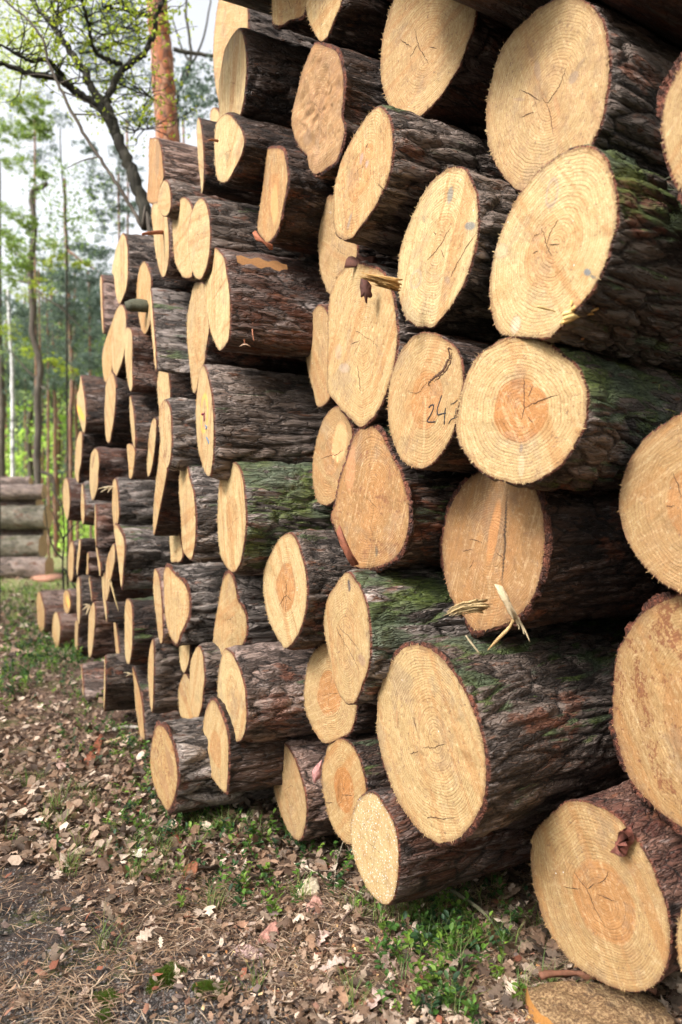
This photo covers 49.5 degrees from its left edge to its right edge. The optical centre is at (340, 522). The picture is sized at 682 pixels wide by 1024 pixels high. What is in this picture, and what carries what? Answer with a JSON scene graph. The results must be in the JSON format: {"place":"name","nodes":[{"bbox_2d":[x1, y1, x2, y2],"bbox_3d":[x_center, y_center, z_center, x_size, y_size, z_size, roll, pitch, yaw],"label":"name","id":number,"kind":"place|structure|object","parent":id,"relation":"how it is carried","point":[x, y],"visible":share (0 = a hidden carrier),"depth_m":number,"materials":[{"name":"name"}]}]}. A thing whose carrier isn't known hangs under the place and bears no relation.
{"place":"outdoors","nodes":[
{"label":"outdoors","id":0,"kind":"place"},
{"bbox_2d":[0,0,218,420],"label":"sky","id":1,"kind":"structure","parent":0,"point":[11,187],"materials":[{"name":"white"}]},
{"bbox_2d":[0,532,681,1023],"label":"forest ground","id":2,"kind":"structure","parent":0,"point":[24,886],"depth_m":2.40,"materials":[{"name":"soil"}]},
{"bbox_2d":[0,83,55,299],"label":"leafy tree","id":3,"kind":"object","parent":2,"relation":"on","point":[39,124],"visible":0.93,"depth_m":16.08,"materials":[{"name":"green plant"}]},
{"bbox_2d":[0,561,74,657],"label":"plants","id":4,"kind":"object","parent":2,"relation":"on","point":[11,652],"visible":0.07,"depth_m":8.79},
{"bbox_2d":[0,1,76,476],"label":"pine tree","id":5,"kind":"object","parent":2,"relation":"on","point":[2,428],"visible":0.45,"depth_m":23.93,"materials":[{"name":"green plant"}]},
{"bbox_2d":[0,181,93,509],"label":"crooked tree","id":6,"kind":"object","parent":2,"relation":"on","point":[38,471],"visible":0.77,"depth_m":17.94,"materials":[{"name":"green plant"}]},
{"bbox_2d":[0,235,93,504],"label":"leafy tree","id":7,"kind":"object","parent":2,"relation":"on","point":[44,288],"visible":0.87,"depth_m":17.98,"materials":[{"name":"green plant"}]},
{"bbox_2d":[0,258,95,557],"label":"pine tree","id":8,"kind":"object","parent":2,"relation":"on","point":[24,331],"visible":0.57,"depth_m":23.90,"materials":[{"name":"green plant"}]},
{"bbox_2d":[4,345,94,554],"bbox_3d":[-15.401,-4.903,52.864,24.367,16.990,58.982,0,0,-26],"label":"sunlit undergrowth","id":9,"kind":"object","parent":2,"relation":"on","point":[19,459],"visible":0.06,"depth_m":27.84,"materials":[{"name":"green plant"}]},
{"bbox_2d":[0,577,104,712],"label":"distant bilberry plants","id":10,"kind":"object","parent":2,"relation":"on","point":[22,644],"visible":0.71,"depth_m":6.40,"materials":[{"name":"green plant"}]},
{"bbox_2d":[14,178,116,545],"bbox_3d":[-7.520,-4.473,21.729,4.276,11.466,5.153,0,0,0],"label":"pine tree","id":11,"kind":"object","parent":2,"relation":"on","point":[70,410],"visible":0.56,"depth_m":21.94,"materials":[{"name":"green plant"}]},
{"bbox_2d":[22,226,114,537],"bbox_3d":[-7.682,-3.192,21.770,3.018,11.320,3.717,0,0,-31],"label":"pine tree","id":12,"kind":"object","parent":2,"relation":"on","point":[91,281],"visible":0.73,"depth_m":21.57,"materials":[{"name":"green plant"}]},
{"bbox_2d":[7,124,136,588],"bbox_3d":[-4.732,-2.803,13.073,2.043,8.218,3.287,0,0,-18],"label":"sapling","id":13,"kind":"object","parent":2,"relation":"on","point":[65,212],"visible":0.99,"depth_m":12.98,"materials":[{"name":"plant"}]},
{"bbox_2d":[81,661,103,703],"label":"pine log","id":14,"kind":"object","parent":2,"relation":"on","point":[92,674],"visible":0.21,"depth_m":5.03,"materials":[{"name":"brown wood"}]},
{"bbox_2d":[83,601,115,657],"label":"pine log","id":15,"kind":"object","parent":14,"relation":"on","point":[101,640],"visible":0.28,"depth_m":5.15,"materials":[{"name":"brown wood"}]},
{"bbox_2d":[102,571,125,622],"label":"pine log","id":16,"kind":"object","parent":15,"relation":"on","point":[113,614],"visible":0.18,"depth_m":4.89,"materials":[{"name":"brown wood"}]},
{"bbox_2d":[96,548,110,576],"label":"pine log","id":17,"kind":"object","parent":16,"relation":"on","point":[102,554],"visible":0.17,"depth_m":5.07,"materials":[{"name":"brown wood"}]},
{"bbox_2d":[94,503,115,548],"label":"pine log","id":18,"kind":"object","parent":17,"relation":"on","point":[104,530],"visible":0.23,"depth_m":5.11,"materials":[{"name":"brown wood"}]},
{"bbox_2d":[81,481,111,525],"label":"pine log","id":19,"kind":"object","parent":18,"relation":"on","point":[88,503],"visible":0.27,"depth_m":5.34,"materials":[{"name":"brown wood"}]},
{"bbox_2d":[75,431,126,482],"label":"pine log","id":20,"kind":"object","parent":19,"relation":"on","point":[87,444],"visible":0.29,"depth_m":5.50,"materials":[{"name":"brown wood"}]},
{"bbox_2d":[77,375,105,434],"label":"pine log","id":21,"kind":"object","parent":20,"relation":"on","point":[90,400],"visible":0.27,"depth_m":5.34,"materials":[{"name":"brown wood"}]},
{"bbox_2d":[89,446,128,500],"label":"pine log","id":22,"kind":"object","parent":18,"relation":"on","point":[108,466],"visible":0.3,"depth_m":4.86,"materials":[{"name":"brown wood"}]},
{"bbox_2d":[104,371,157,444],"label":"pine log","id":23,"kind":"object","parent":22,"relation":"on","point":[118,393],"visible":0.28,"depth_m":4.58,"materials":[{"name":"brown wood"}]},
{"bbox_2d":[111,304,140,376],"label":"pine log","id":24,"kind":"object","parent":23,"relation":"on","point":[124,318],"visible":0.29,"depth_m":4.43,"materials":[{"name":"brown wood"}]},
{"bbox_2d":[112,233,156,304],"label":"pine log","id":25,"kind":"object","parent":24,"relation":"on","point":[133,252],"visible":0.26,"depth_m":4.35,"materials":[{"name":"brown wood"}]},
{"bbox_2d":[0,0,204,237],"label":"oak tree","id":26,"kind":"object","parent":2,"relation":"on","point":[99,101],"visible":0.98,"depth_m":5.98,"materials":[{"name":"green plant"}]},
{"bbox_2d":[70,139,146,241],"bbox_3d":[-6.179,-3.958,19.954,2.383,12.462,2.110,0,0,0],"label":"pine tree","id":27,"kind":"object","parent":2,"relation":"on","point":[124,208],"visible":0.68,"depth_m":20.03,"materials":[{"name":"green plant"}]},
{"bbox_2d":[73,0,154,233],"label":"pine tree","id":28,"kind":"object","parent":2,"relation":"on","point":[134,119],"visible":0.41,"depth_m":20.99,"materials":[{"name":"green plant"}]},
{"bbox_2d":[103,653,136,711],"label":"pine log","id":29,"kind":"object","parent":2,"relation":"on","point":[119,694],"visible":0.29,"depth_m":4.34,"materials":[{"name":"brown wood"}]},
{"bbox_2d":[124,664,181,740],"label":"pine log","id":30,"kind":"object","parent":2,"relation":"on","point":[147,718],"visible":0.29,"depth_m":4.09,"materials":[{"name":"brown wood"}]},
{"bbox_2d":[124,596,158,664],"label":"pine log","id":31,"kind":"object","parent":30,"relation":"on","point":[141,630],"visible":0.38,"depth_m":4.07,"materials":[{"name":"brown wood"}]},
{"bbox_2d":[114,523,184,590],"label":"pine log","id":32,"kind":"object","parent":31,"relation":"on","point":[143,551],"visible":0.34,"depth_m":4.24,"materials":[{"name":"brown wood"}]},
{"bbox_2d":[98,477,155,524],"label":"pine log","id":33,"kind":"object","parent":32,"relation":"on","point":[132,501],"visible":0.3,"depth_m":4.40,"materials":[{"name":"brown wood"}]},
{"bbox_2d":[147,637,183,713],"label":"pine log","id":34,"kind":"object","parent":30,"relation":"on","point":[165,675],"visible":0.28,"depth_m":3.73,"materials":[{"name":"brown wood"}]},
{"bbox_2d":[177,674,193,718],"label":"pine log","id":35,"kind":"object","parent":34,"relation":"on","point":[183,691],"visible":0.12,"depth_m":3.66,"materials":[{"name":"brown wood"}]},
{"bbox_2d":[178,644,199,673],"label":"pine log","id":36,"kind":"object","parent":35,"relation":"on","point":[186,652],"visible":0.14,"depth_m":3.53,"materials":[{"name":"brown wood"}]},
{"bbox_2d":[152,567,171,643],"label":"pine log","id":37,"kind":"object","parent":36,"relation":"on","point":[158,597],"visible":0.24,"depth_m":3.64,"materials":[{"name":"brown wood"}]},
{"bbox_2d":[169,533,195,563],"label":"pine log","id":38,"kind":"object","parent":37,"relation":"on","point":[178,555],"visible":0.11,"depth_m":3.87,"materials":[{"name":"brown wood"}]},
{"bbox_2d":[153,442,181,535],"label":"pine log","id":39,"kind":"object","parent":38,"relation":"on","point":[166,515],"visible":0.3,"depth_m":3.66,"materials":[{"name":"brown wood"}]},
{"bbox_2d":[146,417,160,477],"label":"pine log","id":40,"kind":"object","parent":39,"relation":"on","point":[153,451],"visible":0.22,"depth_m":3.90,"materials":[{"name":"brown wood"}]},
{"bbox_2d":[129,395,159,448],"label":"pine log","id":41,"kind":"object","parent":40,"relation":"on","point":[144,411],"visible":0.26,"depth_m":4.09,"materials":[{"name":"brown wood"}]},
{"bbox_2d":[124,327,158,393],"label":"pine log","id":42,"kind":"object","parent":41,"relation":"on","point":[142,373],"visible":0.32,"depth_m":4.05,"materials":[{"name":"brown wood"}]},
{"bbox_2d":[124,261,194,335],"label":"pine log","id":43,"kind":"object","parent":42,"relation":"on","point":[149,277],"visible":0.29,"depth_m":3.87,"materials":[{"name":"brown wood"}]},
{"bbox_2d":[163,562,227,646],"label":"pine log","id":44,"kind":"object","parent":36,"relation":"on","point":[191,595],"visible":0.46,"depth_m":3.39,"materials":[{"name":"brown wood"}]},
{"bbox_2d":[147,0,179,141],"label":"pine tree","id":45,"kind":"object","parent":2,"relation":"on","point":[160,54],"visible":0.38,"depth_m":10.86,"materials":[{"name":"brown plant"}]},
{"bbox_2d":[0,600,359,880],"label":"leaf litter","id":46,"kind":"object","parent":2,"relation":"on","point":[9,852],"visible":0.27,"depth_m":3.03,"materials":[{"name":"plant"}]},
{"bbox_2d":[141,0,218,139],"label":"leafy tree","id":47,"kind":"object","parent":2,"relation":"on","point":[187,78],"visible":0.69,"depth_m":12.92,"materials":[{"name":"green plant"}]},
{"bbox_2d":[0,812,360,1023],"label":"soil crumbs","id":48,"kind":"object","parent":2,"relation":"on","point":[137,992],"visible":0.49,"depth_m":2.00,"materials":[{"name":"brown soil"}]},
{"bbox_2d":[149,716,274,815],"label":"pine log","id":49,"kind":"object","parent":2,"relation":"on","point":[180,768],"visible":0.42,"depth_m":3.00,"materials":[{"name":"brown wood"}]},
{"bbox_2d":[189,642,221,716],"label":"pine log","id":50,"kind":"object","parent":49,"relation":"on","point":[205,661],"visible":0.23,"depth_m":3.18,"materials":[{"name":"brown wood"}]},
{"bbox_2d":[213,570,278,653],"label":"pine log","id":51,"kind":"object","parent":50,"relation":"on","point":[241,617],"visible":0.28,"depth_m":3.07,"materials":[{"name":"brown wood"}]},
{"bbox_2d":[178,464,222,562],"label":"pine log","id":52,"kind":"object","parent":51,"relation":"on","point":[198,492],"visible":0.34,"depth_m":3.15,"materials":[{"name":"brown wood"}]},
{"bbox_2d":[158,397,201,470],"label":"pine log","id":53,"kind":"object","parent":52,"relation":"on","point":[178,431],"visible":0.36,"depth_m":3.25,"materials":[{"name":"brown wood"}]},
{"bbox_2d":[186,281,308,393],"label":"pine log","id":54,"kind":"object","parent":53,"relation":"on","point":[202,349],"visible":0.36,"depth_m":3.29,"materials":[{"name":"brown wood"}]},
{"bbox_2d":[149,288,190,374],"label":"pine log","id":55,"kind":"object","parent":54,"relation":"on","point":[168,312],"visible":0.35,"depth_m":3.63,"materials":[{"name":"brown wood"}]},
{"bbox_2d":[171,196,204,282],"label":"pine log","id":56,"kind":"object","parent":54,"relation":"on","point":[180,226],"visible":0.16,"depth_m":3.36,"materials":[{"name":"brown wood"}]},
{"bbox_2d":[142,202,196,281],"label":"pine log","id":57,"kind":"object","parent":56,"relation":"on","point":[161,233],"visible":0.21,"depth_m":3.63,"materials":[{"name":"brown wood"}]},
{"bbox_2d":[147,137,200,204],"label":"pine log","id":58,"kind":"object","parent":57,"relation":"on","point":[169,159],"visible":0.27,"depth_m":3.84,"materials":[{"name":"brown wood"}]},
{"bbox_2d":[156,179,259,219],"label":"pine log","id":59,"kind":"object","parent":56,"relation":"on","point":[172,193],"visible":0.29,"depth_m":3.44,"materials":[{"name":"brown wood"}]},
{"bbox_2d":[210,107,219,121],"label":"pine log","id":60,"kind":"object","parent":59,"relation":"on","point":[214,114],"visible":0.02,"depth_m":3.78,"materials":[{"name":"brown wood"}]},
{"bbox_2d":[212,0,319,100],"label":"pine log","id":61,"kind":"object","parent":60,"relation":"on","point":[231,19],"visible":0.18,"depth_m":3.54,"materials":[{"name":"brown wood"}]},
{"bbox_2d":[195,118,261,203],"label":"pine log","id":62,"kind":"object","parent":56,"relation":"on","point":[211,185],"visible":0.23,"depth_m":3.23,"materials":[{"name":"brown wood"}]},
{"bbox_2d":[187,197,318,281],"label":"pine log","id":63,"kind":"object","parent":54,"relation":"on","point":[214,224],"visible":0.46,"depth_m":3.01,"materials":[{"name":"brown wood"}]},
{"bbox_2d":[0,654,531,1023],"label":"bilberry plants","id":64,"kind":"object","parent":2,"relation":"on","point":[438,935],"visible":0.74,"depth_m":2.29,"materials":[{"name":"green plant"}]},
{"bbox_2d":[0,762,597,1015],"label":"grass tufts","id":65,"kind":"object","parent":2,"relation":"on","point":[302,893],"visible":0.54,"depth_m":2.33,"materials":[{"name":"green plant"}]},
{"bbox_2d":[273,738,335,840],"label":"pine log","id":66,"kind":"object","parent":2,"relation":"on","point":[299,795],"visible":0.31,"depth_m":2.75,"materials":[{"name":"brown wood"}]},
{"bbox_2d":[203,697,317,794],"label":"pine log","id":67,"kind":"object","parent":66,"relation":"on","point":[243,766],"visible":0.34,"depth_m":2.81,"materials":[{"name":"brown wood"}]},
{"bbox_2d":[216,641,315,742],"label":"pine log","id":68,"kind":"object","parent":66,"relation":"on","point":[260,688],"visible":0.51,"depth_m":2.76,"materials":[{"name":"brown wood"}]},
{"bbox_2d":[0,656,681,1023],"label":"fallen pine needles","id":69,"kind":"object","parent":2,"relation":"on","point":[256,944],"visible":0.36,"depth_m":2.08,"materials":[{"name":"brown plant"}]},
{"bbox_2d":[0,663,681,1023],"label":"fallen oak leaves","id":70,"kind":"object","parent":2,"relation":"on","point":[538,936],"visible":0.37,"depth_m":2.09,"materials":[{"name":"brown plant"}]},
{"bbox_2d":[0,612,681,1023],"bbox_3d":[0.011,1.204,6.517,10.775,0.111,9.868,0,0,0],"label":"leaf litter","id":71,"kind":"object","parent":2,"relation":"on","point":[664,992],"visible":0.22,"depth_m":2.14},
{"bbox_2d":[0,662,681,1023],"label":"bark crumbs","id":72,"kind":"object","parent":2,"relation":"on","point":[53,964],"visible":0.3,"depth_m":2.01,"materials":[{"name":"brown plant"}]},
{"bbox_2d":[320,733,390,845],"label":"pine log","id":73,"kind":"object","parent":2,"relation":"on","point":[352,769],"visible":0.25,"depth_m":2.52,"materials":[{"name":"brown wood"}]},
{"bbox_2d":[302,642,376,743],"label":"pine log","id":74,"kind":"object","parent":73,"relation":"on","point":[331,714],"visible":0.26,"depth_m":2.63,"materials":[{"name":"brown wood"}]},
{"bbox_2d":[262,529,390,650],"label":"pine log","id":75,"kind":"object","parent":74,"relation":"on","point":[305,570],"visible":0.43,"depth_m":2.59,"materials":[{"name":"brown wood"}]},
{"bbox_2d":[216,461,333,575],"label":"pine log","id":76,"kind":"object","parent":75,"relation":"on","point":[263,507],"visible":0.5,"depth_m":2.81,"materials":[{"name":"brown wood"}]},
{"bbox_2d":[195,364,327,480],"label":"pine log","id":77,"kind":"object","parent":76,"relation":"on","point":[249,415],"visible":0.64,"depth_m":2.97,"materials":[{"name":"brown wood"}]},
{"bbox_2d":[311,406,357,507],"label":"pine log","id":78,"kind":"object","parent":76,"relation":"on","point":[337,429],"visible":0.21,"depth_m":2.71,"materials":[{"name":"brown wood"}]},
{"bbox_2d":[306,304,337,410],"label":"pine log","id":79,"kind":"object","parent":78,"relation":"on","point":[316,359],"visible":0.16,"depth_m":2.79,"materials":[{"name":"brown wood"}]},
{"bbox_2d":[204,248,329,360],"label":"pine log","id":80,"kind":"object","parent":79,"relation":"on","point":[261,304],"visible":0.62,"depth_m":2.84,"materials":[{"name":"brown wood"}]},
{"bbox_2d":[253,146,335,255],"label":"pine log","id":81,"kind":"object","parent":80,"relation":"on","point":[296,193],"visible":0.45,"depth_m":2.75,"materials":[{"name":"brown wood"}]},
{"bbox_2d":[209,112,299,193],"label":"pine log","id":82,"kind":"object","parent":81,"relation":"on","point":[242,144],"visible":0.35,"depth_m":2.90,"materials":[{"name":"brown wood"}]},
{"bbox_2d":[218,28,310,128],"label":"pine log","id":83,"kind":"object","parent":82,"relation":"on","point":[259,75],"visible":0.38,"depth_m":2.93,"materials":[{"name":"brown wood"}]},
{"bbox_2d":[323,567,608,704],"bbox_3d":[1.479,0.364,3.191,3.471,0.455,0.439,0,0,-30],"label":"pine log","id":84,"kind":"object","parent":74,"relation":"on","point":[373,621],"visible":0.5,"depth_m":2.27,"materials":[{"name":"brown wood"}]},
{"bbox_2d":[330,423,472,572],"bbox_3d":[1.490,-0.082,3.203,3.536,0.518,0.481,0,0,-31],"label":"pine log","id":85,"kind":"object","parent":84,"relation":"on","point":[389,509],"visible":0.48,"depth_m":2.29,"materials":[{"name":"brown wood"}]},
{"bbox_2d":[326,255,490,428],"bbox_3d":[1.497,-0.577,3.242,3.502,0.588,0.526,0,0,-31],"label":"pine log","id":86,"kind":"object","parent":85,"relation":"on","point":[371,331],"visible":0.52,"depth_m":2.36,"materials":[{"name":"brown wood"}]},
{"bbox_2d":[317,195,398,293],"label":"pine log","id":87,"kind":"object","parent":86,"relation":"on","point":[335,252],"visible":0.17,"depth_m":2.68,"materials":[{"name":"brown wood"}]},
{"bbox_2d":[348,786,577,905],"bbox_3d":[1.548,0.965,3.096,3.446,0.360,0.364,0,0,-31],"label":"pine log","id":88,"kind":"object","parent":2,"relation":"on","point":[399,857],"visible":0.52,"depth_m":2.19,"materials":[{"name":"brown wood"}]},
{"bbox_2d":[375,614,638,847],"bbox_3d":[1.605,0.600,3.025,3.473,0.567,0.561,0,0,-36],"label":"pine log","id":89,"kind":"object","parent":88,"relation":"on","point":[508,728],"visible":0.91,"depth_m":2.01,"materials":[{"name":"brown wood"}]},
{"bbox_2d":[438,471,677,637],"bbox_3d":[1.758,0.080,2.900,3.645,0.501,0.479,0,0,-32],"label":"pine log","id":90,"kind":"object","parent":89,"relation":"on","point":[542,558],"visible":0.8,"depth_m":2.01,"materials":[{"name":"brown wood"}]},
{"bbox_2d":[386,331,493,473],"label":"pine log","id":91,"kind":"object","parent":90,"relation":"on","point":[428,375],"visible":0.41,"depth_m":2.03,"materials":[{"name":"brown wood"}]},
{"bbox_2d":[358,166,520,342],"bbox_3d":[1.615,-0.730,2.853,3.637,0.429,0.438,0,0,-32],"label":"pine log","id":92,"kind":"object","parent":91,"relation":"on","point":[440,283],"visible":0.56,"depth_m":1.95,"materials":[{"name":"brown wood"}]},
{"bbox_2d":[332,105,506,256],"bbox_3d":[1.516,-1.030,3.071,3.433,0.370,0.416,0,0,-31],"label":"pine log","id":93,"kind":"object","parent":92,"relation":"on","point":[395,162],"visible":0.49,"depth_m":2.15,"materials":[{"name":"brown wood"}]},
{"bbox_2d":[291,41,388,179],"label":"pine log","id":94,"kind":"object","parent":93,"relation":"on","point":[338,97],"visible":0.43,"depth_m":2.42,"materials":[{"name":"brown wood"}]},
{"bbox_2d":[304,0,391,59],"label":"pine log","id":95,"kind":"object","parent":94,"relation":"on","point":[358,26],"visible":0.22,"depth_m":2.48,"materials":[{"name":"brown wood"}]},
{"bbox_2d":[379,0,513,139],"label":"pine log","id":96,"kind":"object","parent":93,"relation":"on","point":[438,58],"visible":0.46,"depth_m":2.19,"materials":[{"name":"brown wood"}]},
{"bbox_2d":[454,336,681,490],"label":"pine log","id":97,"kind":"object","parent":90,"relation":"on","point":[538,414],"visible":0.89,"depth_m":1.75,"materials":[{"name":"brown wood"}]},
{"bbox_2d":[488,144,681,372],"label":"pine log","id":98,"kind":"object","parent":97,"relation":"on","point":[587,253],"visible":0.97,"depth_m":1.61,"materials":[{"name":"brown wood"}]},
{"bbox_2d":[484,0,681,191],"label":"pine log","id":99,"kind":"object","parent":98,"relation":"on","point":[567,74],"visible":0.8,"depth_m":1.74,"materials":[{"name":"brown wood"}]},
{"bbox_2d":[454,0,681,50],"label":"pine log","id":100,"kind":"object","parent":99,"relation":"on","point":[513,14],"visible":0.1,"depth_m":1.96,"materials":[{"name":"brown wood"}]},
{"bbox_2d":[600,0,681,48],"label":"pine log","id":101,"kind":"object","parent":99,"relation":"on","point":[662,19],"visible":1,"depth_m":1.71,"materials":[{"name":"brown wood"}]},
{"bbox_2d":[656,52,681,203],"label":"pine log","id":102,"kind":"object","parent":98,"relation":"on","point":[669,105],"visible":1,"depth_m":1.47,"materials":[{"name":"brown wood"}]},
{"bbox_2d":[525,969,674,1023],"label":"log","id":103,"kind":"object","parent":2,"relation":"on","point":[573,1002],"depth_m":1.79,"materials":[{"name":"brown wood"}]},
{"bbox_2d":[527,780,681,992],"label":"pine log","id":104,"kind":"object","parent":2,"relation":"on","point":[610,919],"visible":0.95,"depth_m":1.82,"materials":[{"name":"brown wood"}]},
{"bbox_2d":[608,592,681,834],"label":"pine log","id":105,"kind":"object","parent":104,"relation":"on","point":[645,721],"visible":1,"depth_m":1.78,"materials":[{"name":"brown wood"}]},
{"bbox_2d":[617,412,681,593],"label":"pine log","id":106,"kind":"object","parent":105,"relation":"on","point":[650,503],"visible":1,"depth_m":1.68,"materials":[{"name":"brown wood"}]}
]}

